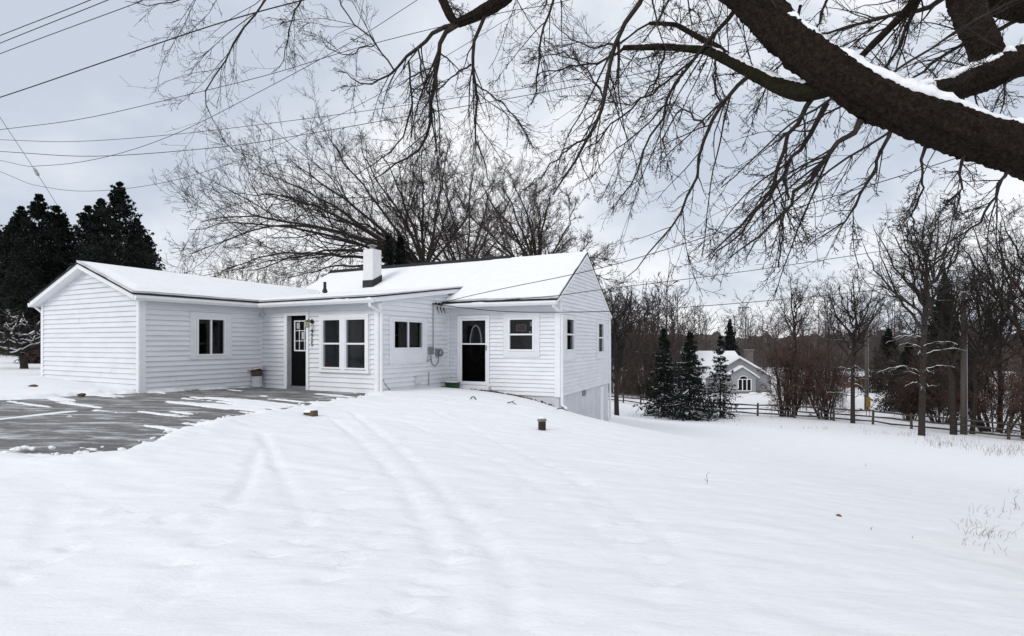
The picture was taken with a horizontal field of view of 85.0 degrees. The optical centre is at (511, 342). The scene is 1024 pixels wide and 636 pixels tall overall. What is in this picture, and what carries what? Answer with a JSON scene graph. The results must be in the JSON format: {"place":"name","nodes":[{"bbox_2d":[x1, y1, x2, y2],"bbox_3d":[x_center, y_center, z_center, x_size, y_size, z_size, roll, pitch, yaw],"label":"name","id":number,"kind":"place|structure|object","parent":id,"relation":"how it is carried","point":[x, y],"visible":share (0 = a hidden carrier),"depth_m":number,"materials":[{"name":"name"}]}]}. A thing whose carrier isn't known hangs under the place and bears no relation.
{"place":"outdoors","nodes":[
{"label":"outdoors","id":0,"kind":"place"},
{"bbox_2d":[1,119,87,251],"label":"guy wire","id":1,"kind":"object","parent":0,"point":[36,172],"visible":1,"depth_m":26.66,"materials":[{"name":"metal"}]},
{"bbox_2d":[0,0,89,35],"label":"power line","id":2,"kind":"object","parent":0,"point":[46,17],"visible":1,"depth_m":16.00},
{"bbox_2d":[0,0,107,42],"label":"power line","id":3,"kind":"object","parent":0,"point":[56,20],"visible":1,"depth_m":15.92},
{"bbox_2d":[0,0,142,53],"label":"power line","id":4,"kind":"object","parent":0,"point":[71,26],"visible":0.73,"depth_m":15.83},
{"bbox_2d":[0,0,299,97],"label":"power line","id":5,"kind":"object","parent":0,"point":[154,44],"visible":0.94,"depth_m":16.39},
{"bbox_2d":[0,387,364,454],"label":"driveway","id":6,"kind":"structure","parent":0,"point":[84,427],"depth_m":10.38,"materials":[{"name":"grey asphalt"}]},
{"bbox_2d":[247,366,264,387],"bbox_3d":[-7.896,1.054,17.265,0.410,0.640,0.350,0,0,0],"label":"bucket","id":7,"kind":"object","parent":6,"relation":"on","point":[256,378],"visible":1,"depth_m":17.14,"materials":[{"name":"white plastic"}]},
{"bbox_2d":[0,0,416,166],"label":"power line","id":8,"kind":"object","parent":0,"point":[221,111],"visible":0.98,"depth_m":21.48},
{"bbox_2d":[0,5,529,190],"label":"power line","id":9,"kind":"object","parent":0,"point":[286,141],"visible":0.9,"depth_m":22.77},
{"bbox_2d":[0,0,567,129],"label":"power line","id":10,"kind":"object","parent":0,"point":[268,74],"visible":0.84,"depth_m":21.09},
{"bbox_2d":[0,47,762,156],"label":"power line","id":11,"kind":"object","parent":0,"point":[365,123],"visible":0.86,"depth_m":25.10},
{"bbox_2d":[0,23,823,141],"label":"power line","id":12,"kind":"object","parent":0,"point":[345,113],"visible":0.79,"depth_m":24.76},
{"bbox_2d":[0,355,1023,635],"bbox_3d":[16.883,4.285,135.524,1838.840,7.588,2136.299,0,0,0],"label":"snow ground","id":13,"kind":"structure","parent":0,"point":[434,511],"depth_m":5.23,"materials":[{"name":"white snow"}]},
{"bbox_2d":[1,218,11,321],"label":"spruce tree","id":14,"kind":"object","parent":13,"relation":"on","point":[9,224],"visible":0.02,"depth_m":39.66,"materials":[{"name":"green plant"}]},
{"bbox_2d":[0,229,33,323],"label":"spruce tree","id":15,"kind":"object","parent":13,"relation":"on","point":[1,248],"visible":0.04,"depth_m":36.18,"materials":[{"name":"green plant"}]},
{"bbox_2d":[0,296,40,368],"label":"snowy small tree","id":16,"kind":"object","parent":13,"relation":"on","point":[26,343],"visible":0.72,"depth_m":20.42,"materials":[{"name":"white snow"}]},
{"bbox_2d":[0,333,40,363],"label":"shrub thicket","id":17,"kind":"object","parent":13,"relation":"on","point":[34,356],"visible":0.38,"depth_m":23.77,"materials":[{"name":"brown plant"}]},
{"bbox_2d":[0,205,44,345],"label":"spruce tree","id":18,"kind":"object","parent":13,"relation":"on","point":[14,227],"visible":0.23,"depth_m":35.48,"materials":[{"name":"green plant"}]},
{"bbox_2d":[0,193,77,355],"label":"spruce tree","id":19,"kind":"object","parent":13,"relation":"on","point":[30,259],"visible":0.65,"depth_m":33.54,"materials":[{"name":"green plant"}]},
{"bbox_2d":[0,205,85,337],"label":"spruce tree","id":20,"kind":"object","parent":13,"relation":"on","point":[60,219],"visible":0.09,"depth_m":36.84,"materials":[{"name":"green plant"}]},
{"bbox_2d":[55,213,78,250],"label":"spruce tree","id":21,"kind":"object","parent":13,"relation":"on","point":[69,226],"visible":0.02,"depth_m":44.03,"materials":[{"name":"green plant"}]},
{"bbox_2d":[29,205,106,273],"bbox_3d":[-28.324,-3.282,38.185,10.779,12.190,9.045,0,0,-43],"label":"spruce tree","id":22,"kind":"object","parent":13,"relation":"on","point":[83,220],"visible":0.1,"depth_m":37.51,"materials":[{"name":"green plant"}]},
{"bbox_2d":[8,181,160,355],"bbox_3d":[-22.531,-3.087,32.542,11.423,12.927,10.436,0,0,16],"label":"spruce tree","id":23,"kind":"object","parent":13,"relation":"on","point":[116,227],"visible":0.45,"depth_m":32.67,"materials":[{"name":"green plant"}]},
{"bbox_2d":[27,198,146,326],"bbox_3d":[-26.065,-3.253,35.667,10.767,12.176,9.035,0,0,19],"label":"spruce tree","id":24,"kind":"object","parent":13,"relation":"on","point":[95,218],"visible":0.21,"depth_m":35.51,"materials":[{"name":"green plant"}]},
{"bbox_2d":[115,218,159,269],"bbox_3d":[-24.814,-2.505,35.766,9.859,11.157,9.007,0,0,-40],"label":"spruce tree","id":25,"kind":"object","parent":13,"relation":"on","point":[149,237],"visible":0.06,"depth_m":36.01,"materials":[{"name":"green plant"}]},
{"bbox_2d":[140,235,165,270],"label":"spruce tree","id":26,"kind":"object","parent":13,"relation":"on","point":[158,262],"visible":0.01,"depth_m":41.17,"materials":[{"name":"green plant"}]},
{"bbox_2d":[2,394,374,456],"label":"snow lumps","id":27,"kind":"object","parent":13,"relation":"on","point":[20,448],"visible":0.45,"depth_m":7.35,"materials":[{"name":"white snow"}]},
{"bbox_2d":[163,239,308,286],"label":"shrub thicket","id":28,"kind":"object","parent":13,"relation":"on","point":[218,276],"visible":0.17,"depth_m":46.73,"materials":[{"name":"brown plant"}]},
{"bbox_2d":[212,245,336,287],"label":"shrub thicket","id":29,"kind":"object","parent":13,"relation":"on","point":[293,269],"visible":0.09,"depth_m":50.23,"materials":[{"name":"brown plant"}]},
{"bbox_2d":[303,409,317,416],"bbox_3d":[-4.087,1.445,11.338,0.286,0.210,0.242,0,0,29],"label":"brick block","id":30,"kind":"object","parent":13,"relation":"on","point":[311,412],"depth_m":11.27,"materials":[{"name":"brown brick"}]},
{"bbox_2d":[28,244,611,420],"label":"house","id":31,"kind":"structure","parent":13,"relation":"on","point":[372,325],"depth_m":16.89,"materials":[{"name":"white plastic"}]},
{"bbox_2d":[189,312,231,358],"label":"window","id":32,"kind":"structure","parent":31,"relation":"in","point":[210,336],"depth_m":16.52,"materials":[{"name":"white plastic"}]},
{"bbox_2d":[291,316,305,385],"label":"door","id":33,"kind":"structure","parent":31,"relation":"in","point":[298,329],"depth_m":17.03,"materials":[{"name":"black paint"}]},
{"bbox_2d":[322,318,363,368],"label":"window","id":34,"kind":"structure","parent":31,"relation":"in","point":[330,327],"depth_m":16.30,"materials":[{"name":"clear glass"}]},
{"bbox_2d":[345,318,365,369],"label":"window","id":35,"kind":"structure","parent":31,"relation":"in","point":[348,343],"depth_m":15.84,"materials":[{"name":"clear glass"}]},
{"bbox_2d":[460,319,486,384],"bbox_3d":[-1.229,0.273,17.862,0.992,2.127,0.090,0,0,23],"label":"storm door","id":36,"kind":"structure","parent":31,"relation":"in","point":[473,356],"depth_m":17.88,"materials":[{"name":"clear glass"}]},
{"bbox_2d":[463,320,484,342],"bbox_3d":[-1.186,0.273,17.961,0.992,2.127,0.063,0,0,23],"label":"door","id":37,"kind":"structure","parent":31,"relation":"in","point":[473,331],"depth_m":17.97,"materials":[{"name":"black paint"}]},
{"bbox_2d":[503,313,539,356],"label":"window","id":38,"kind":"structure","parent":31,"relation":"in","point":[512,339],"depth_m":17.32,"materials":[{"name":"white plastic"}]},
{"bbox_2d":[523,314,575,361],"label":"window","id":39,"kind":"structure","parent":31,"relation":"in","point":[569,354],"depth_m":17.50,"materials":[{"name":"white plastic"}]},
{"bbox_2d":[596,320,605,358],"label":"window","id":40,"kind":"structure","parent":31,"relation":"in","point":[600,354],"depth_m":21.52,"materials":[{"name":"white plastic"}]},
{"bbox_2d":[600,386,602,419],"bbox_3d":[3.419,2.483,21.399,0.060,1.633,0.408,0,0,23],"label":"basement door","id":41,"kind":"structure","parent":31,"relation":"in","point":[601,387],"depth_m":21.30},
{"bbox_2d":[442,158,955,302],"bbox_3d":[4.395,-2.849,13.772,15.431,3.226,0.886,0,0,27],"label":"power line","id":42,"kind":"object","parent":31,"relation":"attached to","point":[700,238],"visible":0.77,"depth_m":13.92,"materials":[{"name":"black rubber"}]},
{"bbox_2d":[440,228,1021,304],"bbox_3d":[8.966,-2.778,16.566,22.514,3.158,2.184,0,0,0],"label":"power line","id":43,"kind":"object","parent":31,"relation":"attached to","point":[716,275],"visible":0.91,"depth_m":16.95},
{"bbox_2d":[441,271,1021,312],"bbox_3d":[12.118,-2.317,18.668,28.795,2.935,2.441,0,0,-9],"label":"power line","id":44,"kind":"object","parent":31,"relation":"attached to","point":[719,304],"visible":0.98,"depth_m":17.78,"materials":[{"name":"black rubber"}]},
{"bbox_2d":[145,70,512,287],"bbox_3d":[-10.567,-6.283,30.562,21.243,17.683,13.808,0,0,0],"label":"spreading tree","id":45,"kind":"object","parent":13,"relation":"on","point":[349,220],"visible":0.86,"depth_m":29.68,"materials":[{"name":"brown plant"}]},
{"bbox_2d":[381,232,394,265],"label":"arborvitae","id":46,"kind":"object","parent":13,"relation":"on","point":[387,259],"visible":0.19,"depth_m":28.86,"materials":[{"name":"green plant"}]},
{"bbox_2d":[393,234,407,264],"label":"arborvitae","id":47,"kind":"object","parent":13,"relation":"on","point":[400,257],"visible":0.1,"depth_m":29.48,"materials":[{"name":"green plant"}]},
{"bbox_2d":[335,129,566,261],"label":"dense tree","id":48,"kind":"object","parent":13,"relation":"on","point":[492,189],"visible":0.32,"depth_m":41.68,"materials":[{"name":"brown plant"}]},
{"bbox_2d":[444,381,460,387],"bbox_3d":[-1.891,1.355,17.755,0.430,0.262,0.290,0,0,29],"label":"planter box","id":49,"kind":"object","parent":13,"relation":"on","point":[452,384],"visible":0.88,"depth_m":17.65,"materials":[{"name":"green plastic"}]},
{"bbox_2d":[473,389,553,405],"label":"leaf litter","id":50,"kind":"object","parent":13,"relation":"on","point":[514,395],"visible":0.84,"depth_m":17.17,"materials":[{"name":"brown plant"}]},
{"bbox_2d":[425,149,635,292],"bbox_3d":[-0.758,-4.437,36.006,15.336,17.209,10.477,0,0,31],"label":"dense tree","id":51,"kind":"object","parent":13,"relation":"on","point":[533,230],"visible":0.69,"depth_m":35.48,"materials":[{"name":"brown plant"}]},
{"bbox_2d":[537,416,546,430],"bbox_3d":[0.639,1.791,11.932,0.223,0.440,0.182,0,0,0],"label":"post stub","id":52,"kind":"object","parent":13,"relation":"on","point":[541,420],"visible":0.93,"depth_m":11.87,"materials":[{"name":"wood"}]},
{"bbox_2d":[120,0,1023,306],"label":"maple tree","id":53,"kind":"object","parent":13,"relation":"on","point":[942,114],"visible":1,"depth_m":5.20,"materials":[{"name":"brown plant"}]},
{"bbox_2d":[187,251,1023,394],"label":"wood","id":54,"kind":"object","parent":13,"relation":"on","point":[673,328],"visible":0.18,"depth_m":108.33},
{"bbox_2d":[620,386,641,394],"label":"board fence","id":55,"kind":"object","parent":13,"relation":"on","point":[629,390],"visible":0.21,"depth_m":81.98,"materials":[{"name":"brown wood"}]},
{"bbox_2d":[599,271,664,415],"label":"bare tree","id":56,"kind":"object","parent":13,"relation":"on","point":[619,349],"visible":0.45,"depth_m":41.65,"materials":[{"name":"brown plant"}]},
{"bbox_2d":[611,299,695,397],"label":"shrub thicket","id":57,"kind":"object","parent":13,"relation":"on","point":[646,376],"visible":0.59,"depth_m":74.73,"materials":[{"name":"brown plant"}]},
{"bbox_2d":[632,328,687,416],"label":"snowy spruce","id":58,"kind":"object","parent":13,"relation":"on","point":[664,377],"visible":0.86,"depth_m":49.74,"materials":[{"name":"green plant"}]},
{"bbox_2d":[651,331,725,421],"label":"snowy spruce","id":59,"kind":"object","parent":13,"relation":"on","point":[687,373],"visible":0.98,"depth_m":45.65,"materials":[{"name":"green plant"}]},
{"bbox_2d":[702,336,742,418],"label":"snowy spruce","id":60,"kind":"object","parent":13,"relation":"on","point":[720,351],"visible":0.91,"depth_m":47.83,"materials":[{"name":"green plant"}]},
{"bbox_2d":[680,349,774,393],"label":"neighbour house","id":61,"kind":"structure","parent":13,"relation":"on","point":[744,378],"depth_m":85.00,"materials":[{"name":"grey"}]},
{"bbox_2d":[737,376,751,390],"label":"window","id":62,"kind":"structure","parent":61,"relation":"in","point":[744,384],"depth_m":84.07,"materials":[{"name":"black"}]},
{"bbox_2d":[722,319,741,356],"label":"spruce","id":63,"kind":"object","parent":13,"relation":"on","point":[730,342],"visible":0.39,"depth_m":94.60,"materials":[{"name":"green plant"}]},
{"bbox_2d":[746,311,828,416],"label":"shrub thicket","id":64,"kind":"object","parent":13,"relation":"on","point":[787,399],"visible":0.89,"depth_m":49.84,"materials":[{"name":"brown plant"}]},
{"bbox_2d":[763,262,822,414],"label":"bare tree","id":65,"kind":"object","parent":13,"relation":"on","point":[798,298],"visible":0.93,"depth_m":51.84,"materials":[{"name":"brown plant"}]},
{"bbox_2d":[611,361,1016,412],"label":"scrub","id":66,"kind":"object","parent":13,"relation":"on","point":[624,391],"visible":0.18,"depth_m":75.49,"materials":[{"name":"brown plant"}]},
{"bbox_2d":[757,318,872,404],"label":"shrub thicket","id":67,"kind":"object","parent":13,"relation":"on","point":[847,380],"visible":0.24,"depth_m":65.61,"materials":[{"name":"brown plant"}]},
{"bbox_2d":[608,392,1023,439],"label":"rail fence","id":68,"kind":"object","parent":13,"relation":"on","point":[911,420],"visible":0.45,"depth_m":44.12,"materials":[{"name":"brown wood"}]},
{"bbox_2d":[781,328,864,419],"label":"shrub thicket","id":69,"kind":"object","parent":13,"relation":"on","point":[825,383],"visible":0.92,"depth_m":47.74,"materials":[{"name":"brown plant"}]},
{"bbox_2d":[633,413,1022,554],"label":"dry grass","id":70,"kind":"structure","parent":13,"relation":"on","point":[939,443],"depth_m":26.21,"materials":[{"name":"beige plant"}]},
{"bbox_2d":[796,263,902,422],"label":"bare tree","id":71,"kind":"object","parent":13,"relation":"on","point":[856,305],"visible":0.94,"depth_m":44.86,"materials":[{"name":"brown plant"}]},
{"bbox_2d":[837,371,864,386],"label":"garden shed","id":72,"kind":"structure","parent":13,"relation":"on","point":[856,378],"depth_m":95.00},
{"bbox_2d":[864,316,868,409],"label":"utility pole","id":73,"kind":"object","parent":13,"relation":"on","point":[866,383],"visible":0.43,"depth_m":59.86,"materials":[{"name":"brown wood"}]},
{"bbox_2d":[866,397,870,415],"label":"marker post","id":74,"kind":"object","parent":13,"relation":"on","point":[868,401],"visible":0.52,"depth_m":51.94,"materials":[{"name":"yellow plastic"}]},
{"bbox_2d":[826,335,917,392],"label":"shrub thicket","id":75,"kind":"object","parent":13,"relation":"on","point":[876,375],"visible":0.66,"depth_m":83.68,"materials":[{"name":"brown plant"}]},
{"bbox_2d":[857,328,902,389],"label":"spruce","id":76,"kind":"object","parent":13,"relation":"on","point":[886,339],"visible":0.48,"depth_m":89.58,"materials":[{"name":"green plant"}]},
{"bbox_2d":[859,343,948,415],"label":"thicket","id":77,"kind":"object","parent":13,"relation":"on","point":[908,348],"visible":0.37,"depth_m":57.93,"materials":[{"name":"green plant"}]},
{"bbox_2d":[873,355,945,419],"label":"shrub thicket","id":78,"kind":"object","parent":13,"relation":"on","point":[906,405],"visible":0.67,"depth_m":49.51,"materials":[{"name":"brown plant"}]},
{"bbox_2d":[843,177,1005,435],"bbox_3d":[26.986,-2.200,36.566,7.783,17.069,8.533,0,0,-34],"label":"bare tree","id":79,"kind":"object","parent":13,"relation":"on","point":[928,300],"visible":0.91,"depth_m":35.84,"materials":[{"name":"brown plant"}]},
{"bbox_2d":[890,338,991,422],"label":"shrub thicket","id":80,"kind":"object","parent":13,"relation":"on","point":[938,403],"visible":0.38,"depth_m":47.93,"materials":[{"name":"brown plant"}]},
{"bbox_2d":[883,222,1017,434],"bbox_3d":[29.686,-0.847,37.975,7.076,14.908,8.272,0,0,0],"label":"bare tree","id":81,"kind":"object","parent":13,"relation":"on","point":[950,375],"visible":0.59,"depth_m":37.80,"materials":[{"name":"brown plant"}]},
{"bbox_2d":[882,234,1023,433],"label":"bare tree","id":82,"kind":"object","parent":13,"relation":"on","point":[975,362],"visible":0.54,"depth_m":38.87,"materials":[{"name":"brown plant"}]},
{"bbox_2d":[914,275,995,409],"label":"spruce","id":83,"kind":"object","parent":13,"relation":"on","point":[937,322],"visible":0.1,"depth_m":65.58,"materials":[{"name":"green plant"}]},
{"bbox_2d":[960,291,967,434],"bbox_3d":[31.084,1.655,38.500,0.382,10.438,0.380,0,0,0],"label":"utility pole","id":84,"kind":"object","parent":13,"relation":"on","point":[964,388],"visible":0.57,"depth_m":38.37,"materials":[{"name":"brown wood"}]},
{"bbox_2d":[919,307,1022,397],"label":"shrub thicket","id":85,"kind":"object","parent":13,"relation":"on","point":[983,350],"visible":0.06,"depth_m":68.11,"materials":[{"name":"brown plant"}]},
{"bbox_2d":[928,308,1023,436],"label":"shrub thicket","id":86,"kind":"object","parent":13,"relation":"on","point":[984,409],"visible":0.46,"depth_m":40.96,"materials":[{"name":"brown plant"}]},
{"bbox_2d":[933,194,1023,438],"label":"bare tree","id":87,"kind":"object","parent":13,"relation":"on","point":[1012,318],"visible":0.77,"depth_m":37.56,"materials":[{"name":"brown plant"}]},
{"bbox_2d":[933,221,1023,426],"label":"bare tree","id":88,"kind":"object","parent":13,"relation":"on","point":[1002,328],"visible":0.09,"depth_m":43.88,"materials":[{"name":"brown plant"}]},
{"bbox_2d":[970,341,1023,437],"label":"shrub thicket","id":89,"kind":"object","parent":13,"relation":"on","point":[1019,400],"visible":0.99,"depth_m":36.37,"materials":[{"name":"brown plant"}]},
{"bbox_2d":[0,0,1023,337],"label":"sky","id":90,"kind":"structure","parent":0,"point":[99,89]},
{"bbox_2d":[613,329,1022,370],"bbox_3d":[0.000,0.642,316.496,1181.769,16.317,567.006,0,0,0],"label":"hills","id":91,"kind":"structure","parent":0,"point":[740,347],"depth_m":192.24,"materials":[{"name":"brown plant"}]},
{"bbox_2d":[739,307,747,337],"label":"lattice tower","id":92,"kind":"structure","parent":91,"relation":"on","point":[742,319],"depth_m":259.50,"materials":[{"name":"metal"}]}
]}

